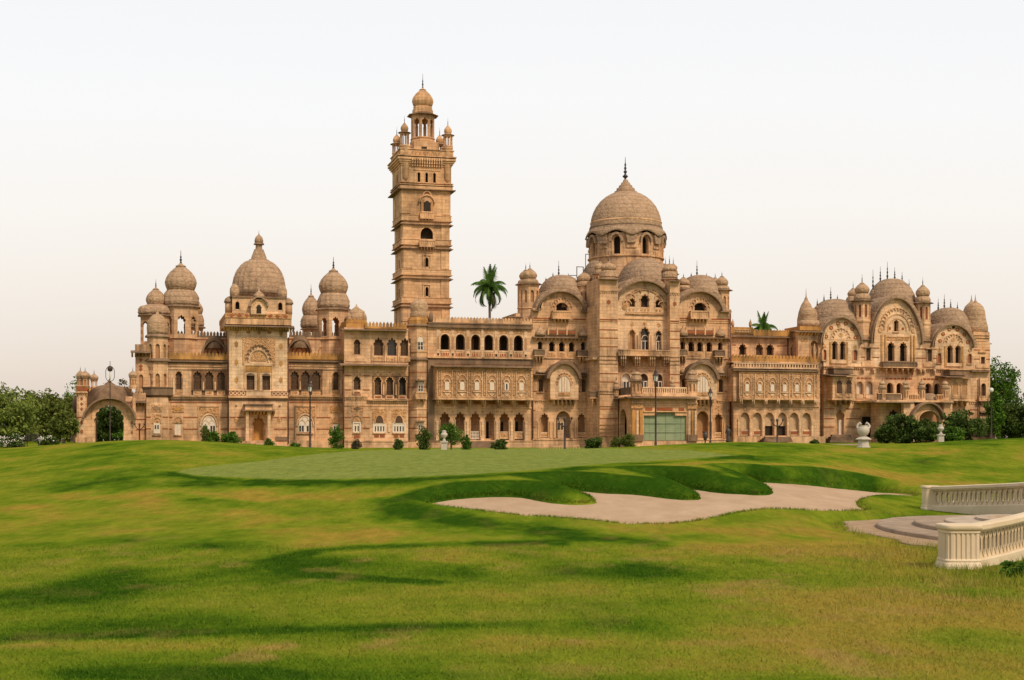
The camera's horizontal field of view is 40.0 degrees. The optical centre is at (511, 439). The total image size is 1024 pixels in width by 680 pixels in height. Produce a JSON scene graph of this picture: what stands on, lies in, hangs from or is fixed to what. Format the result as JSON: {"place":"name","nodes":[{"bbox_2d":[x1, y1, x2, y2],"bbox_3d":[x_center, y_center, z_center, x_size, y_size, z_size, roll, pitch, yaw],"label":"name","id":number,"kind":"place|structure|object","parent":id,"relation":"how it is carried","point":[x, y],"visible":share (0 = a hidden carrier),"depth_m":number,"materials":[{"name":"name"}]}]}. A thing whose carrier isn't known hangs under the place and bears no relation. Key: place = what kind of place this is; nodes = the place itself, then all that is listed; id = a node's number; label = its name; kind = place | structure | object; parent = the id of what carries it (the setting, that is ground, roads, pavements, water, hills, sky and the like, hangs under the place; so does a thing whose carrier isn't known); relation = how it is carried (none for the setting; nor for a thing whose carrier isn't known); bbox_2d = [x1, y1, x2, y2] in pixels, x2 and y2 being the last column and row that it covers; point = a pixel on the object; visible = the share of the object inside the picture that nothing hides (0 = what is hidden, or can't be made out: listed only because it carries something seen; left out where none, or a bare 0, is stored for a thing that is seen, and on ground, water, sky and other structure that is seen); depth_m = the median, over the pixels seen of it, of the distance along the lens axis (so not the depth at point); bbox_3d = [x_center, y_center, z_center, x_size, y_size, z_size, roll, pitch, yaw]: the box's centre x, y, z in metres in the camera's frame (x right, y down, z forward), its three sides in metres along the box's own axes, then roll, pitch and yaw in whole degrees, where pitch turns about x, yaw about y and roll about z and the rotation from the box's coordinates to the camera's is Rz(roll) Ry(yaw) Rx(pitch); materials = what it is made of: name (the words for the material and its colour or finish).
{"place":"outdoors","nodes":[
{"label":"outdoors","id":0,"kind":"place"},
{"bbox_2d":[0,438,1023,679],"bbox_3d":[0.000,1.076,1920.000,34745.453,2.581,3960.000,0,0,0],"label":"lawn","id":1,"kind":"structure","parent":0,"point":[158,493],"depth_m":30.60,"materials":[{"name":"green plant"}]},
{"bbox_2d":[0,436,5,447],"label":"flowering bush","id":2,"kind":"object","parent":1,"relation":"on","point":[1,439],"visible":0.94,"depth_m":97.82,"materials":[{"name":"white plant"}]},
{"bbox_2d":[0,381,9,394],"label":"tree","id":3,"kind":"object","parent":1,"relation":"on","point":[2,387],"visible":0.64,"depth_m":176.61,"materials":[{"name":"green plant"}]},
{"bbox_2d":[0,433,24,447],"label":"flowering bush","id":4,"kind":"object","parent":1,"relation":"on","point":[14,440],"visible":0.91,"depth_m":97.61,"materials":[{"name":"white plant"}]},
{"bbox_2d":[0,386,44,439],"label":"tree","id":5,"kind":"object","parent":1,"relation":"on","point":[12,420],"visible":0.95,"depth_m":163.91,"materials":[{"name":"green plant"}]},
{"bbox_2d":[24,434,41,445],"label":"garden bench","id":6,"kind":"object","parent":1,"relation":"on","point":[31,437],"visible":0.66,"depth_m":100.25,"materials":[{"name":"metal"}]},
{"bbox_2d":[17,387,74,439],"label":"tree","id":7,"kind":"object","parent":1,"relation":"on","point":[45,415],"visible":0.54,"depth_m":198.92,"materials":[{"name":"green plant"}]},
{"bbox_2d":[34,435,59,445],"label":"flowering bush","id":8,"kind":"object","parent":1,"relation":"on","point":[47,440],"visible":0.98,"depth_m":97.81,"materials":[{"name":"white plant"}]},
{"bbox_2d":[42,395,73,441],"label":"tree","id":9,"kind":"object","parent":1,"relation":"on","point":[69,399],"visible":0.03,"depth_m":213.87,"materials":[{"name":"green plant"}]},
{"bbox_2d":[47,410,80,443],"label":"tree","id":10,"kind":"object","parent":1,"relation":"on","point":[63,425],"visible":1,"depth_m":157.50,"materials":[{"name":"green plant"}]},
{"bbox_2d":[61,375,76,398],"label":"tree","id":11,"kind":"object","parent":1,"relation":"on","point":[68,393],"visible":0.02,"depth_m":259.23,"materials":[{"name":"green plant"}]},
{"bbox_2d":[97,429,117,441],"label":"shrub","id":12,"kind":"object","parent":1,"relation":"on","point":[101,436],"visible":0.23,"depth_m":243.22,"materials":[{"name":"green plant"}]},
{"bbox_2d":[105,366,114,440],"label":"gate lamp","id":13,"kind":"object","parent":1,"relation":"on","point":[110,368],"visible":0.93,"depth_m":149.98,"materials":[{"name":"metal"}]},
{"bbox_2d":[97,406,123,440],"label":"tree","id":14,"kind":"object","parent":1,"relation":"on","point":[103,419],"visible":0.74,"depth_m":230.28,"materials":[{"name":"green plant"}]},
{"bbox_2d":[105,423,123,440],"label":"shrub","id":15,"kind":"object","parent":1,"relation":"on","point":[118,435],"visible":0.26,"depth_m":242.47,"materials":[{"name":"green plant"}]},
{"bbox_2d":[103,378,128,431],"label":"tree","id":16,"kind":"object","parent":1,"relation":"on","point":[122,382],"visible":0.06,"depth_m":276.00,"materials":[{"name":"green plant"}]},
{"bbox_2d":[134,423,144,439],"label":"candelabra post","id":17,"kind":"object","parent":1,"relation":"on","point":[139,424],"visible":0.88,"depth_m":174.92,"materials":[{"name":"metal"}]},
{"bbox_2d":[200,424,209,440],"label":"shrub","id":18,"kind":"object","parent":1,"relation":"on","point":[205,432],"visible":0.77,"depth_m":149.83,"materials":[{"name":"green plant"}]},
{"bbox_2d":[207,430,219,441],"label":"shrub","id":19,"kind":"object","parent":1,"relation":"on","point":[213,436],"visible":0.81,"depth_m":149.71,"materials":[{"name":"green plant"}]},
{"bbox_2d":[220,431,243,442],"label":"shrub","id":20,"kind":"object","parent":1,"relation":"on","point":[232,437],"visible":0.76,"depth_m":149.61,"materials":[{"name":"green plant"}]},
{"bbox_2d":[263,438,274,444],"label":"shrub","id":21,"kind":"object","parent":1,"relation":"on","point":[268,441],"visible":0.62,"depth_m":149.85,"materials":[{"name":"green plant"}]},
{"bbox_2d":[290,442,301,446],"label":"shrub","id":22,"kind":"object","parent":1,"relation":"on","point":[293,444],"visible":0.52,"depth_m":139.71,"materials":[{"name":"green plant"}]},
{"bbox_2d":[307,381,312,446],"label":"lamp post","id":23,"kind":"object","parent":1,"relation":"on","point":[310,386],"visible":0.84,"depth_m":124.93,"materials":[{"name":"metal"}]},
{"bbox_2d":[327,424,344,448],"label":"shrub","id":24,"kind":"object","parent":1,"relation":"on","point":[336,438],"visible":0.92,"depth_m":129.79,"materials":[{"name":"green plant"}]},
{"bbox_2d":[351,438,362,448],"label":"shrub","id":25,"kind":"object","parent":1,"relation":"on","point":[356,444],"visible":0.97,"depth_m":129.79,"materials":[{"name":"green plant"}]},
{"bbox_2d":[392,437,403,449],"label":"shrub","id":26,"kind":"object","parent":1,"relation":"on","point":[398,444],"visible":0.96,"depth_m":129.73,"materials":[{"name":"green plant"}]},
{"bbox_2d":[415,426,432,449],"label":"shrub","id":27,"kind":"object","parent":1,"relation":"on","point":[422,436],"visible":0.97,"depth_m":124.73,"materials":[{"name":"green plant"}]},
{"bbox_2d":[440,430,447,449],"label":"garden urn","id":28,"kind":"object","parent":1,"relation":"on","point":[444,442],"visible":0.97,"depth_m":107.79,"materials":[{"name":"stone"}]},
{"bbox_2d":[437,422,463,449],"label":"topiary tree","id":29,"kind":"object","parent":1,"relation":"on","point":[453,437],"visible":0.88,"depth_m":124.78,"materials":[{"name":"green plant"}]},
{"bbox_2d":[460,434,471,449],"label":"shrub","id":30,"kind":"object","parent":1,"relation":"on","point":[466,443],"visible":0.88,"depth_m":124.83,"materials":[{"name":"green plant"}]},
{"bbox_2d":[471,264,507,318],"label":"palm tree","id":31,"kind":"object","parent":1,"relation":"on","point":[490,287],"visible":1,"depth_m":261.30,"materials":[{"name":"green plant"}]},
{"bbox_2d":[489,439,507,449],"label":"shrub","id":32,"kind":"object","parent":1,"relation":"on","point":[499,444],"visible":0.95,"depth_m":124.69,"materials":[{"name":"green plant"}]},
{"bbox_2d":[72,78,995,447],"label":"palace","id":33,"kind":"structure","parent":1,"relation":"on","point":[608,332],"depth_m":221.07,"materials":[{"name":"stone"}]},
{"bbox_2d":[539,445,579,448],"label":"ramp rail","id":34,"kind":"object","parent":1,"relation":"on","point":[561,446],"visible":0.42,"depth_m":134.95,"materials":[{"name":"stone"}]},
{"bbox_2d":[557,417,572,448],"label":"candelabra post","id":35,"kind":"object","parent":1,"relation":"on","point":[564,419],"visible":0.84,"depth_m":124.92,"materials":[{"name":"metal"}]},
{"bbox_2d":[584,436,602,448],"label":"shrub","id":36,"kind":"object","parent":1,"relation":"on","point":[592,442],"visible":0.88,"depth_m":129.68,"materials":[{"name":"green plant"}]},
{"bbox_2d":[610,436,619,447],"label":"shrub","id":37,"kind":"object","parent":1,"relation":"on","point":[614,442],"visible":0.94,"depth_m":149.88,"materials":[{"name":"green plant"}]},
{"bbox_2d":[618,433,637,446],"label":"shrub","id":38,"kind":"object","parent":1,"relation":"on","point":[626,440],"visible":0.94,"depth_m":149.53,"materials":[{"name":"green plant"}]},
{"bbox_2d":[653,367,658,444],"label":"lamp post","id":39,"kind":"object","parent":1,"relation":"on","point":[655,376],"visible":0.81,"depth_m":124.92,"materials":[{"name":"metal"}]},
{"bbox_2d":[433,483,908,523],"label":"sand","id":40,"kind":"structure","parent":1,"relation":"on","point":[628,509],"depth_m":42.28,"materials":[{"name":"beige sand"}]},
{"bbox_2d":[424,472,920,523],"bbox_3d":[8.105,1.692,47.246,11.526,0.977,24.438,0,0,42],"label":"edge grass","id":41,"kind":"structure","parent":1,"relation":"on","point":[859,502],"depth_m":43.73,"materials":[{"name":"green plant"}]},
{"bbox_2d":[703,432,707,442],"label":"dark urn","id":42,"kind":"object","parent":1,"relation":"on","point":[705,434],"visible":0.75,"depth_m":159.82,"materials":[{"name":"brown metal"}]},
{"bbox_2d":[708,386,712,442],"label":"lamp post","id":43,"kind":"object","parent":1,"relation":"on","point":[710,392],"visible":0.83,"depth_m":149.91,"materials":[{"name":"metal"}]},
{"bbox_2d":[725,425,730,441],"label":"statue","id":44,"kind":"object","parent":1,"relation":"on","point":[728,431],"visible":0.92,"depth_m":159.85,"materials":[{"name":"brown metal"}]},
{"bbox_2d":[752,310,777,329],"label":"palm tree","id":45,"kind":"object","parent":1,"relation":"on","point":[763,325],"visible":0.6,"depth_m":269.60,"materials":[{"name":"green plant"}]},
{"bbox_2d":[771,419,783,441],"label":"candelabra post","id":46,"kind":"object","parent":1,"relation":"on","point":[777,425],"visible":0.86,"depth_m":149.95,"materials":[{"name":"metal"}]},
{"bbox_2d":[808,439,818,443],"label":"shrub","id":47,"kind":"object","parent":1,"relation":"on","point":[814,441],"visible":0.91,"depth_m":159.77,"materials":[{"name":"green plant"}]},
{"bbox_2d":[855,422,870,447],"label":"garden urn","id":48,"kind":"object","parent":1,"relation":"on","point":[863,433],"visible":0.98,"depth_m":79.76,"materials":[{"name":"stone"}]},
{"bbox_2d":[871,426,892,443],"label":"shrub","id":49,"kind":"object","parent":1,"relation":"on","point":[879,435],"visible":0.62,"depth_m":174.69,"materials":[{"name":"green plant"}]},
{"bbox_2d":[878,412,917,443],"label":"shrub","id":50,"kind":"object","parent":1,"relation":"on","point":[895,429],"visible":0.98,"depth_m":169.26,"materials":[{"name":"green plant"}]},
{"bbox_2d":[908,418,944,442],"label":"shrub","id":51,"kind":"object","parent":1,"relation":"on","point":[924,432],"visible":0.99,"depth_m":167.33,"materials":[{"name":"green plant"}]},
{"bbox_2d":[936,424,944,441],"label":"garden urn","id":52,"kind":"object","parent":1,"relation":"on","point":[940,435],"visible":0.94,"depth_m":114.79,"materials":[{"name":"stone"}]},
{"bbox_2d":[876,514,1013,539],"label":"round steps","id":53,"kind":"structure","parent":1,"relation":"on","point":[924,527],"depth_m":35.56,"materials":[{"name":"stone"}]},
{"bbox_2d":[942,426,966,441],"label":"shrub","id":54,"kind":"object","parent":1,"relation":"on","point":[951,433],"visible":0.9,"depth_m":171.02,"materials":[{"name":"green plant"}]},
{"bbox_2d":[941,409,987,439],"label":"shrub","id":55,"kind":"object","parent":1,"relation":"on","point":[970,426],"visible":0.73,"depth_m":175.12,"materials":[{"name":"green plant"}]},
{"bbox_2d":[920,482,1023,514],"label":"balustrade","id":56,"kind":"object","parent":1,"relation":"on","point":[965,499],"visible":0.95,"depth_m":43.62,"materials":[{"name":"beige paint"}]},
{"bbox_2d":[935,512,1023,569],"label":"balustrade","id":57,"kind":"object","parent":1,"relation":"on","point":[993,541],"visible":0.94,"depth_m":25.22,"materials":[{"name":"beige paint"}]},
{"bbox_2d":[989,388,993,438],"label":"lamp post","id":58,"kind":"object","parent":1,"relation":"on","point":[991,390],"visible":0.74,"depth_m":164.92,"materials":[{"name":"metal"}]},
{"bbox_2d":[982,391,1006,438],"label":"tree","id":59,"kind":"object","parent":1,"relation":"on","point":[998,417],"visible":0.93,"depth_m":237.36,"materials":[{"name":"green plant"}]},
{"bbox_2d":[990,356,1022,437],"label":"tree","id":60,"kind":"object","parent":1,"relation":"on","point":[1004,388],"visible":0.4,"depth_m":260.31,"materials":[{"name":"green plant"}]},
{"bbox_2d":[996,432,1023,438],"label":"shrub","id":61,"kind":"object","parent":1,"relation":"on","point":[1022,435],"visible":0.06,"depth_m":254.29,"materials":[{"name":"green plant"}]},
{"bbox_2d":[998,560,1023,577],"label":"weeds","id":62,"kind":"object","parent":1,"relation":"on","point":[1011,565],"visible":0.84,"depth_m":23.07,"materials":[{"name":"green plant"}]},
{"bbox_2d":[999,399,1023,437],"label":"tree","id":63,"kind":"object","parent":1,"relation":"on","point":[1013,426],"visible":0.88,"depth_m":238.68,"materials":[{"name":"green plant"}]},
{"bbox_2d":[0,0,1023,404],"label":"sky","id":64,"kind":"structure","parent":0,"point":[787,151],"materials":[{"name":"white"}]},
{"bbox_2d":[843,517,937,547],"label":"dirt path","id":65,"kind":"structure","parent":0,"point":[869,525],"depth_m":34.49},
{"bbox_2d":[824,505,1023,614],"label":"tall grass","id":66,"kind":"structure","parent":0,"point":[985,577],"depth_m":22.72,"materials":[{"name":"green plant"}]}
]}

